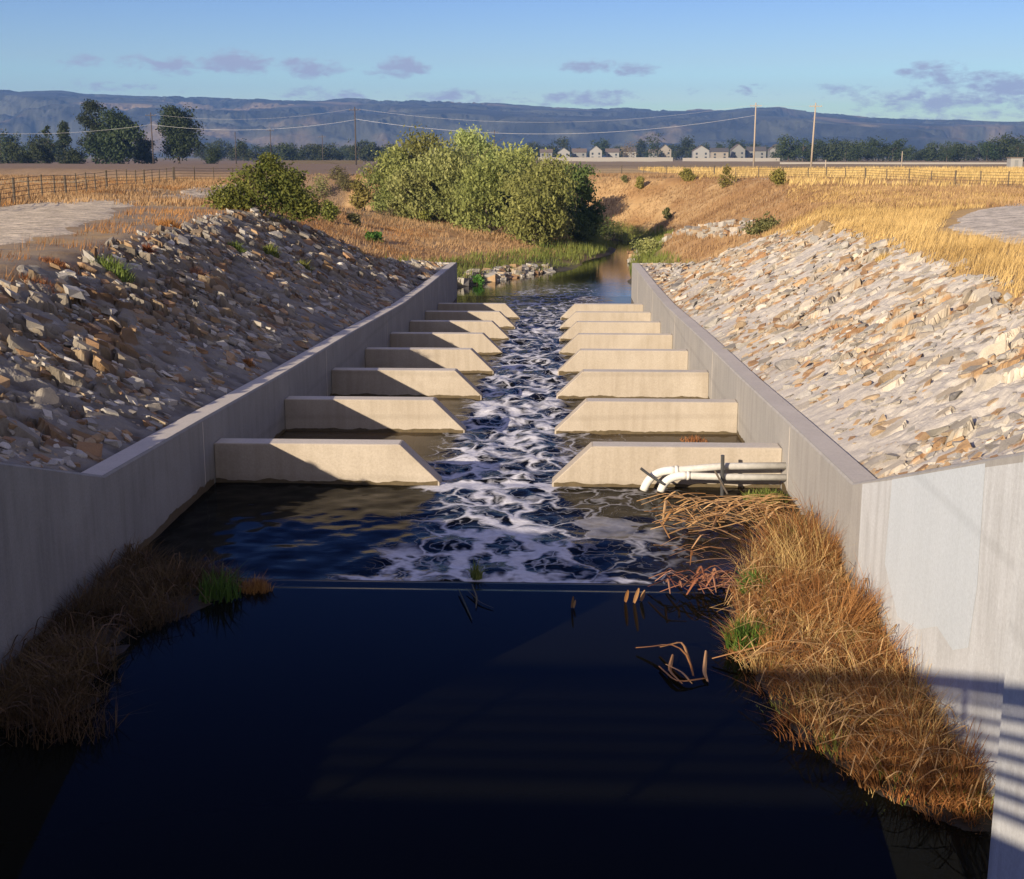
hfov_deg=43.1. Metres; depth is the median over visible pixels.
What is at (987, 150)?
tree
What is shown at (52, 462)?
riprap rock
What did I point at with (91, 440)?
riprap rock
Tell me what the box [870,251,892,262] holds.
weed clump
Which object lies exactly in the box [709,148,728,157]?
distant house
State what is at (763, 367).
riprap rock
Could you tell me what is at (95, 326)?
riprap rock
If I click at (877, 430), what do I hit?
riprap rock
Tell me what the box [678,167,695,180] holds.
shrub
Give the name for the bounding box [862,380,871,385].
riprap rock
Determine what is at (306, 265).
weed clump
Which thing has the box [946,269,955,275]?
riprap rock
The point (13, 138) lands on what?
belt tree
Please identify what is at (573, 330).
baffle wall
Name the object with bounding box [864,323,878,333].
riprap rock
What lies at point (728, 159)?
boundary wall
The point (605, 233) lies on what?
shrub
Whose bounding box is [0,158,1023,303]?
ground
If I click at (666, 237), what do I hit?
rocks
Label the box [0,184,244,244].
gravel path
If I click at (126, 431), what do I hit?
riprap rock
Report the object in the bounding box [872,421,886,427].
riprap rock
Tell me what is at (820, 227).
riprap rock
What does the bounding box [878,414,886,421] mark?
riprap rock
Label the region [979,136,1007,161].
belt tree
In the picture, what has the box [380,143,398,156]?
belt tree
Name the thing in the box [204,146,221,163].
field tree
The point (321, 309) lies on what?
riprap rock
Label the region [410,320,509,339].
baffle wall
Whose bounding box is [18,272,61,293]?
weed clump
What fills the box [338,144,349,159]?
belt tree
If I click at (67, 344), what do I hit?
riprap rock
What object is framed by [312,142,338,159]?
belt tree
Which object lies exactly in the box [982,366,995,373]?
riprap rock
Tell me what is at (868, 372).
riprap rock
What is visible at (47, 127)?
field tree
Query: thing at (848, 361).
riprap rock
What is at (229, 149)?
belt tree
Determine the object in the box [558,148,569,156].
distant house
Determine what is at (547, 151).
distant house
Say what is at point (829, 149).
belt tree
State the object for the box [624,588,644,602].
cut reed
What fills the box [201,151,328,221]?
levee bush
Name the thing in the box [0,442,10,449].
riprap rock
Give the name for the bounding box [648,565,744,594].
reed pile
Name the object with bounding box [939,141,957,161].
tree
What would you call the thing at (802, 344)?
riprap rock
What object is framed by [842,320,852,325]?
riprap rock
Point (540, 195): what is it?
willow tree
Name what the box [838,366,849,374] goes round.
riprap rock
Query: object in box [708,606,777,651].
weed clump
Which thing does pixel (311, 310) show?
riprap rock
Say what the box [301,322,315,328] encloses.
riprap rock
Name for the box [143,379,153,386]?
riprap rock
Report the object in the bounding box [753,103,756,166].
utility pole
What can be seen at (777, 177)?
shrub
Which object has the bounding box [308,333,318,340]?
riprap rock
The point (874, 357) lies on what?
riprap rock
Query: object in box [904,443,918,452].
riprap rock
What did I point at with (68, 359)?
riprap rock
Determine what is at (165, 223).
weed clump
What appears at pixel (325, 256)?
riprap rock
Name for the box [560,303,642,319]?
baffle wall
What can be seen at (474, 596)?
sunken stick
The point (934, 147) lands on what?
belt tree
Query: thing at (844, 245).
riprap rock
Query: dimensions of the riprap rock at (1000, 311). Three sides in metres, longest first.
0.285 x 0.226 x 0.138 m
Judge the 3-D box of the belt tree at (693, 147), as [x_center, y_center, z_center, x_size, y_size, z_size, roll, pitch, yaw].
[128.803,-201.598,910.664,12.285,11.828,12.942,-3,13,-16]
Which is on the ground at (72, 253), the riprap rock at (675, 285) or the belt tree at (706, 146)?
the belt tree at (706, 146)
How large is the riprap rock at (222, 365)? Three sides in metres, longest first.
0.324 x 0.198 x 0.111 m
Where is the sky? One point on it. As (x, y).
(894, 59)
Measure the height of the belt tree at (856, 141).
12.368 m
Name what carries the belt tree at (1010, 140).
on the ground at (72, 253)
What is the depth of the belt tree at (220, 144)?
804.22 m
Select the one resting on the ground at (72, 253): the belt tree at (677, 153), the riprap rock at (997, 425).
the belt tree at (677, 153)
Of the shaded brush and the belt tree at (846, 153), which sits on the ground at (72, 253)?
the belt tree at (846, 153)
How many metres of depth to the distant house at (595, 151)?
828.28 m
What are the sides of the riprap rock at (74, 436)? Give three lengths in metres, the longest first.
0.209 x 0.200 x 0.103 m
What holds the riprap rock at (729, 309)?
on the riprap bank at (902, 418)
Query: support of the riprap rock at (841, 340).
on the riprap bank at (902, 418)
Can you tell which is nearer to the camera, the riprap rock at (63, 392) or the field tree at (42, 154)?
the riprap rock at (63, 392)
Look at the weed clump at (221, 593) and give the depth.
17.88 m
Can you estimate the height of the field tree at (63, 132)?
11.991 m
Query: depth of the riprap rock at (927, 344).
24.97 m
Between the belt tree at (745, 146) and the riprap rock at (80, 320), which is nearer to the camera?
the riprap rock at (80, 320)
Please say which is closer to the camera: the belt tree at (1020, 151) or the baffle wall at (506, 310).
the baffle wall at (506, 310)
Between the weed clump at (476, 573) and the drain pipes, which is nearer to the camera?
the weed clump at (476, 573)
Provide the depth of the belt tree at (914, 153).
735.26 m
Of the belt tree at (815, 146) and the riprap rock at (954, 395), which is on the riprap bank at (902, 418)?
the riprap rock at (954, 395)
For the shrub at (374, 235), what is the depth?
92.22 m
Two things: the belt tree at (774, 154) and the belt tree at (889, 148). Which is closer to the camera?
the belt tree at (889, 148)
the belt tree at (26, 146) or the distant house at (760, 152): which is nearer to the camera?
the belt tree at (26, 146)
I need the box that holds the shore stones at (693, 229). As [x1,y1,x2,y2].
[672,217,755,237]
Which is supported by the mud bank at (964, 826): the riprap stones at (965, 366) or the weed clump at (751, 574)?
the weed clump at (751, 574)
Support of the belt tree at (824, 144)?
on the ground at (72, 253)
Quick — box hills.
[0,90,1023,157]
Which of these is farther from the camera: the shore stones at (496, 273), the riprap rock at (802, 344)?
the shore stones at (496, 273)
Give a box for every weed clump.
[0,671,149,749]
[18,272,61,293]
[38,256,78,273]
[90,254,136,282]
[136,241,160,252]
[155,218,182,228]
[182,562,251,603]
[189,266,208,275]
[226,239,249,252]
[237,571,276,594]
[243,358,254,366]
[262,242,282,257]
[297,259,314,272]
[465,558,486,580]
[678,435,706,441]
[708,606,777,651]
[731,563,771,595]
[741,486,789,504]
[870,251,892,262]
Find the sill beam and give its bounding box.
[266,579,698,584]
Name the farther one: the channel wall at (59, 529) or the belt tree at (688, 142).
the belt tree at (688, 142)
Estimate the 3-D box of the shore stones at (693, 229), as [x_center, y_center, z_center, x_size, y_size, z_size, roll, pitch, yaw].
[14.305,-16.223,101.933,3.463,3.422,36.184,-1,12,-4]
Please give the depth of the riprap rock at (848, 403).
23.62 m
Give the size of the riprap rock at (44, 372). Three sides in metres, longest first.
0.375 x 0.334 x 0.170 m
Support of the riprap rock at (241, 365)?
on the riprap bank at (28, 394)
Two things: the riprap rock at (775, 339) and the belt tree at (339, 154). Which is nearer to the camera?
the riprap rock at (775, 339)
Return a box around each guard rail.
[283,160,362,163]
[780,162,1006,163]
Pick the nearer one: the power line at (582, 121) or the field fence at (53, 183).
the field fence at (53, 183)
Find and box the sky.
[0,0,1023,121]
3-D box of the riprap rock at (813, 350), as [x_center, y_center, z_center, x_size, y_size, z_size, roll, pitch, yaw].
[7.040,-2.076,29.979,0.478,0.142,0.296,-28,-8,28]
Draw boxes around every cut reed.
[571,596,575,607]
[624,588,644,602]
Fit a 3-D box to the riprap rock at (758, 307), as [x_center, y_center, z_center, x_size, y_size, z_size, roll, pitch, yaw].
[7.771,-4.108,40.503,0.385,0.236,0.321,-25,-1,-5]
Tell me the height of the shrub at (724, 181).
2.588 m
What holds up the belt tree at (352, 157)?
on the ground at (72, 253)
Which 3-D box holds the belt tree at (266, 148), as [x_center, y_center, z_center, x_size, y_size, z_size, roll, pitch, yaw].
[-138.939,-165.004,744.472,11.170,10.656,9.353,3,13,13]
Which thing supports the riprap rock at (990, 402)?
on the riprap bank at (902, 418)
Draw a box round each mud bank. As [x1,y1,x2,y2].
[0,566,224,731]
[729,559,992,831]
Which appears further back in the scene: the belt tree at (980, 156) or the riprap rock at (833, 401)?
the belt tree at (980, 156)
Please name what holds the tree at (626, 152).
on the ground at (72, 253)
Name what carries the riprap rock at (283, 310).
on the riprap bank at (28, 394)
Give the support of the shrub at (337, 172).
on the ground at (72, 253)
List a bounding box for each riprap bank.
[0,209,446,472]
[641,228,1023,478]
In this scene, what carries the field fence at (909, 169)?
on the ground at (72, 253)
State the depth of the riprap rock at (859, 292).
34.20 m
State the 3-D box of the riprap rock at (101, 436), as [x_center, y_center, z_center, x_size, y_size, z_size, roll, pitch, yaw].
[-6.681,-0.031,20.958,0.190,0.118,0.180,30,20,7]
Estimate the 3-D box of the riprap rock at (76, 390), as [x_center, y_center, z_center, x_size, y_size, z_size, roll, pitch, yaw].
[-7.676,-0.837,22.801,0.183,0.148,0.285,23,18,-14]
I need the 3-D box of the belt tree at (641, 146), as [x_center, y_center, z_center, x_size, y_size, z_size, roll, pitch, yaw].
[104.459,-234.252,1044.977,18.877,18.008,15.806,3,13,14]
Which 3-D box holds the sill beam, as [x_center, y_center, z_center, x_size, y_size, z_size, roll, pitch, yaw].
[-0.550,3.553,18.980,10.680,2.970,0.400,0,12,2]
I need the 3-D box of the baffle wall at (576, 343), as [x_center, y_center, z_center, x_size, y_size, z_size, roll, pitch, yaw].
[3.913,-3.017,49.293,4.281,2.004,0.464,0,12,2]
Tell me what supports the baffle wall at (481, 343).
in the water
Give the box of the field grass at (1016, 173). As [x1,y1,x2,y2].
[638,165,1023,187]
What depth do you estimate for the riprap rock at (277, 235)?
55.18 m
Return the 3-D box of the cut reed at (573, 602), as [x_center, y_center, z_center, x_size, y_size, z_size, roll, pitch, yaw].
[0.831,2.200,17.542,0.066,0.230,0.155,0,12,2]
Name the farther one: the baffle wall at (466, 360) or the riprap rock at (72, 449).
the baffle wall at (466, 360)
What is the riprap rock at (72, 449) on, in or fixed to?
on the riprap bank at (28, 394)
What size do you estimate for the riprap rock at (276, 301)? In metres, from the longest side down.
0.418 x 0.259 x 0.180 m
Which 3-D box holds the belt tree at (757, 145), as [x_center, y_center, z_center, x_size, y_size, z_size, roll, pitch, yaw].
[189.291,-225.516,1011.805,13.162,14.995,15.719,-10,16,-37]
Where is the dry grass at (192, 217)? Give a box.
[0,180,443,284]
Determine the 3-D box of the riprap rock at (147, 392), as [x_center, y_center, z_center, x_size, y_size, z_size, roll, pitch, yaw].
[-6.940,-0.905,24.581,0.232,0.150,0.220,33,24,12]
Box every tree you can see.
[0,129,23,161]
[0,136,40,163]
[20,141,37,160]
[27,131,56,161]
[27,136,55,163]
[40,125,55,149]
[50,139,64,161]
[53,120,72,156]
[53,144,88,163]
[73,99,105,163]
[81,106,148,163]
[135,137,157,163]
[155,103,207,163]
[192,144,209,160]
[195,142,222,160]
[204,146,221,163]
[211,138,232,159]
[226,145,240,160]
[230,138,254,161]
[241,144,261,160]
[254,146,266,159]
[264,144,276,156]
[273,142,301,161]
[294,149,306,159]
[298,143,317,159]
[304,144,334,159]
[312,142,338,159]
[331,147,345,159]
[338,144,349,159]
[343,149,358,159]
[346,138,369,160]
[356,139,422,210]
[361,142,381,160]
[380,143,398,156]
[380,162,431,219]
[386,131,483,223]
[394,124,451,216]
[437,139,532,234]
[449,123,504,220]
[492,138,546,225]
[495,148,593,245]
[520,142,544,159]
[545,136,571,156]
[558,161,609,243]
[590,137,608,155]
[613,145,622,156]
[620,141,638,156]
[633,137,647,156]
[636,149,642,156]
[644,133,672,156]
[670,144,687,159]
[676,135,694,157]
[687,144,696,157]
[696,142,709,153]
[715,142,729,156]
[726,137,744,155]
[734,141,752,155]
[749,141,760,146]
[769,144,788,160]
[776,133,800,160]
[786,142,801,160]
[796,139,809,161]
[796,146,820,161]
[804,138,823,159]
[814,143,843,161]
[815,138,830,159]
[827,140,857,160]
[828,137,847,160]
[845,143,871,160]
[848,139,863,155]
[856,139,879,160]
[864,135,888,160]
[878,137,911,160]
[878,143,896,160]
[895,145,916,160]
[906,147,920,160]
[916,146,939,160]
[925,141,941,160]
[935,149,949,160]
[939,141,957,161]
[942,142,971,161]
[959,146,977,160]
[963,141,985,160]
[971,137,1001,161]
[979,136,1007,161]
[999,131,1023,159]
[1003,142,1023,160]
[1006,140,1023,156]
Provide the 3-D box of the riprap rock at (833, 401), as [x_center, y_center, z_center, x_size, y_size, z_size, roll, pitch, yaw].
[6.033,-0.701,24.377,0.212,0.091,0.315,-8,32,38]
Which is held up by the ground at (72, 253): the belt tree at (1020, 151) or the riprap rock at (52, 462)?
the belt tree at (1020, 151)
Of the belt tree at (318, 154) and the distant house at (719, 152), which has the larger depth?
the distant house at (719, 152)
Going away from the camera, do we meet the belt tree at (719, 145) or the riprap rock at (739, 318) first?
the riprap rock at (739, 318)
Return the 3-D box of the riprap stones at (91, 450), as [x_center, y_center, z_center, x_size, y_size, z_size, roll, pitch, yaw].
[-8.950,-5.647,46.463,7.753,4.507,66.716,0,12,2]
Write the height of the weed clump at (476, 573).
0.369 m
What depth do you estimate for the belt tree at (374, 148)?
633.15 m
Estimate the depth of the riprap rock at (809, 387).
26.37 m
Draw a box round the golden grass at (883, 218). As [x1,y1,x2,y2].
[761,185,1023,297]
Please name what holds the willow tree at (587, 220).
on the ground at (72, 253)
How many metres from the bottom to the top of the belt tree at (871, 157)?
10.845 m
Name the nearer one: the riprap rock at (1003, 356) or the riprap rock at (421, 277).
the riprap rock at (1003, 356)
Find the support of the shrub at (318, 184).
on the ground at (72, 253)
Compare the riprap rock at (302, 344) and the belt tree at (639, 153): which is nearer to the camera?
the riprap rock at (302, 344)
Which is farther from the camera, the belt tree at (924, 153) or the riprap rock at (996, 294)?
the belt tree at (924, 153)
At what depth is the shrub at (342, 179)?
159.78 m
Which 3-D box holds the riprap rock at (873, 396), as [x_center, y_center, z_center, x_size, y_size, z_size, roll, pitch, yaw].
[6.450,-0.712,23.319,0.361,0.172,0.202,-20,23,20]
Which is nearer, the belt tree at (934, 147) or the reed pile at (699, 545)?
the reed pile at (699, 545)
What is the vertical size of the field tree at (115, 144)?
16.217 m
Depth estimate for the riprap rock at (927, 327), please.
26.47 m
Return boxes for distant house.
[540,149,552,156]
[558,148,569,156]
[572,148,586,156]
[590,146,601,156]
[605,148,619,156]
[623,147,636,156]
[648,149,657,156]
[658,144,670,156]
[692,145,708,157]
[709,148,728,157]
[730,144,744,157]
[745,147,766,157]
[767,144,782,159]
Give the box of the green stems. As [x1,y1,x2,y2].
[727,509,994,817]
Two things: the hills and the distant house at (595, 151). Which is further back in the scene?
the hills
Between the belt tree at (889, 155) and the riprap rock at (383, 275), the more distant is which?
the belt tree at (889, 155)
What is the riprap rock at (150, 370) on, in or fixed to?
on the riprap bank at (28, 394)
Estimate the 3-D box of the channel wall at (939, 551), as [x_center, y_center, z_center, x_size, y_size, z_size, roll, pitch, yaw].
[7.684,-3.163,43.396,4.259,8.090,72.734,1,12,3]
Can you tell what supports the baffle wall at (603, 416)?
in the water
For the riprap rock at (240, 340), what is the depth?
32.49 m
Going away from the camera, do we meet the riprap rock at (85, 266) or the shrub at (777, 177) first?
the riprap rock at (85, 266)
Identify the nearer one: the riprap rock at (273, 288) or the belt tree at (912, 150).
the riprap rock at (273, 288)
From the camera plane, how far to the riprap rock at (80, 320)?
26.87 m
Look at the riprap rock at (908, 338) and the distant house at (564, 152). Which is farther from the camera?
the distant house at (564, 152)
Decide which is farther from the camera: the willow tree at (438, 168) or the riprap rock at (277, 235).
the willow tree at (438, 168)
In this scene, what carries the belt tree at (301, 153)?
on the ground at (72, 253)
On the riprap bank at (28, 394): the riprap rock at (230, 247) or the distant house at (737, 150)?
the riprap rock at (230, 247)
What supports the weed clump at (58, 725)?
on the mud bank at (194, 609)
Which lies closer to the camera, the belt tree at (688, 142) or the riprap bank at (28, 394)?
the riprap bank at (28, 394)
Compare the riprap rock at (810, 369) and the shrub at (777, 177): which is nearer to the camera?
the riprap rock at (810, 369)
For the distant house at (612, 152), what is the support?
on the ground at (72, 253)
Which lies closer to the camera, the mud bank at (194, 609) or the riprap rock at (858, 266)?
the mud bank at (194, 609)
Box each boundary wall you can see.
[538,157,672,161]
[683,158,779,160]
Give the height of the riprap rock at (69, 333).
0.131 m
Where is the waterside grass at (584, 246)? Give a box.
[380,220,692,283]
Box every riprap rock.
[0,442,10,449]
[1,450,14,456]
[8,356,21,364]
[40,366,51,377]
[46,459,58,464]
[54,278,67,284]
[58,389,68,395]
[62,447,76,451]
[63,330,74,336]
[63,342,71,347]
[63,356,78,363]
[66,459,75,468]
[70,387,80,393]
[72,434,83,440]
[73,317,89,323]
[75,449,87,458]
[77,262,96,273]
[84,437,95,442]
[87,323,100,330]
[87,425,96,431]
[94,433,103,441]
[101,408,118,416]
[109,308,117,314]
[121,429,132,435]
[141,389,151,395]
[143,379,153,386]
[145,368,155,372]
[159,370,172,376]
[176,271,184,275]
[183,234,191,240]
[193,219,202,224]
[208,305,218,311]
[210,372,222,377]
[215,362,227,369]
[226,245,236,250]
[228,338,236,345]
[232,321,240,328]
[232,337,244,344]
[235,363,244,368]
[247,264,260,270]
[263,335,276,341]
[266,285,277,292]
[268,231,282,239]
[271,299,278,304]
[278,308,288,314]
[293,341,309,349]
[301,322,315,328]
[302,307,313,313]
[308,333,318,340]
[314,306,326,312]
[318,252,332,261]
[337,262,347,268]
[378,272,386,280]
[417,275,427,280]
[672,282,681,288]
[703,317,721,327]
[720,287,731,293]
[723,307,734,313]
[734,321,746,329]
[736,316,746,322]
[755,304,765,310]
[760,364,769,370]
[767,336,785,343]
[774,359,797,370]
[775,310,789,317]
[781,331,793,339]
[792,268,802,273]
[793,326,807,330]
[794,391,811,399]
[798,341,807,348]
[805,366,815,372]
[807,384,816,389]
[808,344,825,354]
[808,393,822,400]
[810,235,819,242]
[813,220,831,235]
[816,375,833,381]
[825,418,835,423]
[826,250,839,256]
[826,397,837,406]
[830,352,841,360]
[835,337,845,342]
[838,241,849,249]
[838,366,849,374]
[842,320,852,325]
[843,358,856,364]
[844,399,856,407]
[848,410,862,420]
[852,264,861,270]
[852,374,863,383]
[855,288,865,295]
[861,261,877,270]
[861,356,871,364]
[861,394,879,400]
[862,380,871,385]
[863,279,874,286]
[863,369,873,375]
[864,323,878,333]
[870,425,885,436]
[871,355,879,360]
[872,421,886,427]
[878,370,902,383]
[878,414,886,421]
[884,335,899,344]
[889,276,899,282]
[893,374,905,379]
[901,336,914,341]
[903,344,914,350]
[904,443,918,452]
[908,357,920,366]
[911,372,925,378]
[913,275,923,281]
[922,325,933,330]
[923,341,932,346]
[925,294,936,299]
[933,436,946,447]
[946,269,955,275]
[949,390,962,400]
[956,304,967,310]
[964,336,975,342]
[965,275,975,279]
[966,352,976,360]
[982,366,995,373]
[986,398,998,405]
[988,291,1001,299]
[993,423,1006,427]
[996,307,1008,315]
[997,353,1006,360]
[1003,292,1011,300]
[1008,412,1021,419]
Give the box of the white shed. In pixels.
[1006,157,1023,167]
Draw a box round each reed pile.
[637,491,807,538]
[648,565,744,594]
[662,526,737,564]
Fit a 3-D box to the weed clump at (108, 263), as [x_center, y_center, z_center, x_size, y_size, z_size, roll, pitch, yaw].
[-10.020,-4.351,32.835,1.494,0.952,1.340,9,15,35]
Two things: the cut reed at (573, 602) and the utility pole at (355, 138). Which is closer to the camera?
the cut reed at (573, 602)
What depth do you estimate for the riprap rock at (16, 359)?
22.82 m
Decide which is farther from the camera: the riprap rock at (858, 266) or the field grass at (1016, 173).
the field grass at (1016, 173)
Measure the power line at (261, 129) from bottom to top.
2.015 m
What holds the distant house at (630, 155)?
on the ground at (72, 253)
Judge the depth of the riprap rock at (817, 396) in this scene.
25.33 m
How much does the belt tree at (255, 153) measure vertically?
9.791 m
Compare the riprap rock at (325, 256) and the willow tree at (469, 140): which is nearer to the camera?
the riprap rock at (325, 256)
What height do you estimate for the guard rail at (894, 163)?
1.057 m
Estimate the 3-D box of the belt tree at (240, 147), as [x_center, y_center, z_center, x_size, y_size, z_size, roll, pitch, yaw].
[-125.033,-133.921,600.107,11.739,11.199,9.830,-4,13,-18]
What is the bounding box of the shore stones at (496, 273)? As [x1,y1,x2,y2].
[457,263,555,285]
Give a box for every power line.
[158,120,351,129]
[358,115,753,133]
[361,105,748,121]
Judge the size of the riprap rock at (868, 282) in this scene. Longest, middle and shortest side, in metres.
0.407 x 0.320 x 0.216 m
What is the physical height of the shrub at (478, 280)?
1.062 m
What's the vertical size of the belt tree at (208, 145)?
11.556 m
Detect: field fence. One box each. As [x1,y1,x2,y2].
[0,167,173,205]
[173,167,250,180]
[593,165,714,174]
[735,167,1010,186]
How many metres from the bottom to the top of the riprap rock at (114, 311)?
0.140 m
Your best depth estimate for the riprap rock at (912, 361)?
24.12 m
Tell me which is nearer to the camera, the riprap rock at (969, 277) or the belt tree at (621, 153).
the riprap rock at (969, 277)
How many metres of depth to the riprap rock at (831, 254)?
44.05 m
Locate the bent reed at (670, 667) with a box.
[636,642,765,683]
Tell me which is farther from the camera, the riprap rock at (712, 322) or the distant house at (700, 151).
the distant house at (700, 151)
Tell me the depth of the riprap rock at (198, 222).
48.67 m
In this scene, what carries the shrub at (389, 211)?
on the ground at (72, 253)
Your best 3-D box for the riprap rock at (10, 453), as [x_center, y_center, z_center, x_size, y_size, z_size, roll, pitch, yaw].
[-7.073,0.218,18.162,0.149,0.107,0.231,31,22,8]
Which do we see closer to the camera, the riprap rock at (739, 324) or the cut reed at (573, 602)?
the cut reed at (573, 602)
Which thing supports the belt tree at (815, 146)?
on the ground at (72, 253)
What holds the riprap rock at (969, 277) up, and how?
on the riprap bank at (902, 418)
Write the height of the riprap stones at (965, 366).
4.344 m
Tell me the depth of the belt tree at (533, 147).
906.10 m
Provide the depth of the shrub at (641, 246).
102.52 m
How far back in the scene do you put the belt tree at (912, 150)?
709.17 m
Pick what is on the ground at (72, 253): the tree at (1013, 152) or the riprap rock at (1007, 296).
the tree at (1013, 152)
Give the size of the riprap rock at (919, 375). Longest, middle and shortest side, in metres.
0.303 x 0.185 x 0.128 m
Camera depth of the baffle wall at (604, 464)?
24.30 m
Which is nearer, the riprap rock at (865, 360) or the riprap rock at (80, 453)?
the riprap rock at (80, 453)
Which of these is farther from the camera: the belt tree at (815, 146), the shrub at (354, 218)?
the belt tree at (815, 146)
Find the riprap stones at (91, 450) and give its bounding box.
[0,208,444,470]
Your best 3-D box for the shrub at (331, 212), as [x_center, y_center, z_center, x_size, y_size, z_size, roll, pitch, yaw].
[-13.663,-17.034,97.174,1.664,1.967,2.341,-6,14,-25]
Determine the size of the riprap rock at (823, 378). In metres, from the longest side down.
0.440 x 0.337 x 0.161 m
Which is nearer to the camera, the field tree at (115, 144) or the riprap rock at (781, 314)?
the riprap rock at (781, 314)
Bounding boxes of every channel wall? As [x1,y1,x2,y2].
[0,262,456,675]
[631,263,1023,878]
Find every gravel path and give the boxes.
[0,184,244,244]
[948,204,1023,243]
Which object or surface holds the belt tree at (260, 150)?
on the ground at (72, 253)
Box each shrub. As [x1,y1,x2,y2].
[307,173,333,198]
[318,199,340,223]
[326,165,349,178]
[334,172,353,190]
[343,212,361,226]
[348,167,374,210]
[364,228,383,241]
[376,206,398,216]
[417,205,433,221]
[472,274,485,284]
[597,215,625,239]
[621,175,627,182]
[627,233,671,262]
[629,236,664,254]
[634,176,644,188]
[662,207,672,218]
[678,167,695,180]
[717,164,737,187]
[739,211,780,234]
[769,167,788,185]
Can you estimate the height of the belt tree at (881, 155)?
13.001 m
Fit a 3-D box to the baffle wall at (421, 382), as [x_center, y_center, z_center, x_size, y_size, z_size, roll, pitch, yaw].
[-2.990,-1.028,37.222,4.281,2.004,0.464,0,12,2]
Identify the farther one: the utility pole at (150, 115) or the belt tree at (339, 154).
the belt tree at (339, 154)
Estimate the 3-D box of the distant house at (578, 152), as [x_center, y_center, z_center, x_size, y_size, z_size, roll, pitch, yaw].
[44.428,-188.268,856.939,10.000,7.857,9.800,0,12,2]
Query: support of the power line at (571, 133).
attached to the utility pole at (754, 137)
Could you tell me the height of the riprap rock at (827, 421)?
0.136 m
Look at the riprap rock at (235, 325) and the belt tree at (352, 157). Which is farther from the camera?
the belt tree at (352, 157)
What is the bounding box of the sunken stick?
[458,585,492,618]
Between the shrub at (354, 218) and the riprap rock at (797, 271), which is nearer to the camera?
the riprap rock at (797, 271)
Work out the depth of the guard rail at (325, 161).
319.21 m
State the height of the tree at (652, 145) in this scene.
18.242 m
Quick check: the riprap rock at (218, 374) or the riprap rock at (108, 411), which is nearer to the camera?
the riprap rock at (108, 411)
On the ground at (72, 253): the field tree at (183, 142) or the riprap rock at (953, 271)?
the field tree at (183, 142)
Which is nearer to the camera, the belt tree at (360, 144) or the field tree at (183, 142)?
the field tree at (183, 142)
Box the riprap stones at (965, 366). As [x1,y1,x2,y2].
[642,224,1023,474]
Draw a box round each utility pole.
[145,112,155,163]
[354,107,359,164]
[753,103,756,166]
[809,103,821,167]
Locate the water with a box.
[0,296,991,878]
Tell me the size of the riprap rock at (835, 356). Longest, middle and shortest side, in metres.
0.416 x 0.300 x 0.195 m
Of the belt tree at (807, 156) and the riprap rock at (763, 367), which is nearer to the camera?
the riprap rock at (763, 367)
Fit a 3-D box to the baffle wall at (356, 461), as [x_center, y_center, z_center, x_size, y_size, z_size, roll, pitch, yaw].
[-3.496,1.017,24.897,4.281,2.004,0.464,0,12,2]
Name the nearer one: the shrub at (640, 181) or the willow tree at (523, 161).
the willow tree at (523, 161)
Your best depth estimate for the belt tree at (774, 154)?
719.35 m
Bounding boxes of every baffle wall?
[214,438,441,485]
[285,396,465,432]
[331,368,482,399]
[365,347,493,373]
[390,332,502,354]
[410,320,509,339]
[425,311,515,328]
[438,303,519,318]
[552,441,781,487]
[555,398,737,434]
[556,369,708,398]
[558,348,687,374]
[559,321,660,340]
[559,333,672,355]
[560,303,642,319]
[560,311,650,328]
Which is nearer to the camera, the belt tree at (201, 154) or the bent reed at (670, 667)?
the bent reed at (670, 667)
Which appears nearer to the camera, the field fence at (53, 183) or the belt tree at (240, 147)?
the field fence at (53, 183)
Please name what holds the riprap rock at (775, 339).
on the riprap bank at (902, 418)
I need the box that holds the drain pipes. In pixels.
[640,455,786,495]
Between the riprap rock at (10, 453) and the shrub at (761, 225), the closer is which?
the riprap rock at (10, 453)
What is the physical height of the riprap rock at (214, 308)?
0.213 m
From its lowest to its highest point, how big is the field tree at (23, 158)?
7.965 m
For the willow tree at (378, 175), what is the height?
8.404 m
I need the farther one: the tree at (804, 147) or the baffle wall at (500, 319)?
the tree at (804, 147)
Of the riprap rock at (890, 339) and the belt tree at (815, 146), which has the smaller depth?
the riprap rock at (890, 339)
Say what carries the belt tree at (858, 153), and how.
on the ground at (72, 253)
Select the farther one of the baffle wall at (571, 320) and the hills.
the hills
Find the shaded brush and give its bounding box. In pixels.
[0,532,248,729]
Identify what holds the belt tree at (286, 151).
on the ground at (72, 253)
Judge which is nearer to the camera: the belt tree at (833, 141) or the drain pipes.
the drain pipes
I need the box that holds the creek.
[457,239,634,296]
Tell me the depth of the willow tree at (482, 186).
113.80 m
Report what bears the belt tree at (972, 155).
on the ground at (72, 253)
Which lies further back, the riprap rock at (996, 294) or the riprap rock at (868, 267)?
the riprap rock at (868, 267)
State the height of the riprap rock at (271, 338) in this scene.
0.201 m
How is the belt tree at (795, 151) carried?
on the ground at (72, 253)
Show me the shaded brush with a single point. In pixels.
(18, 677)

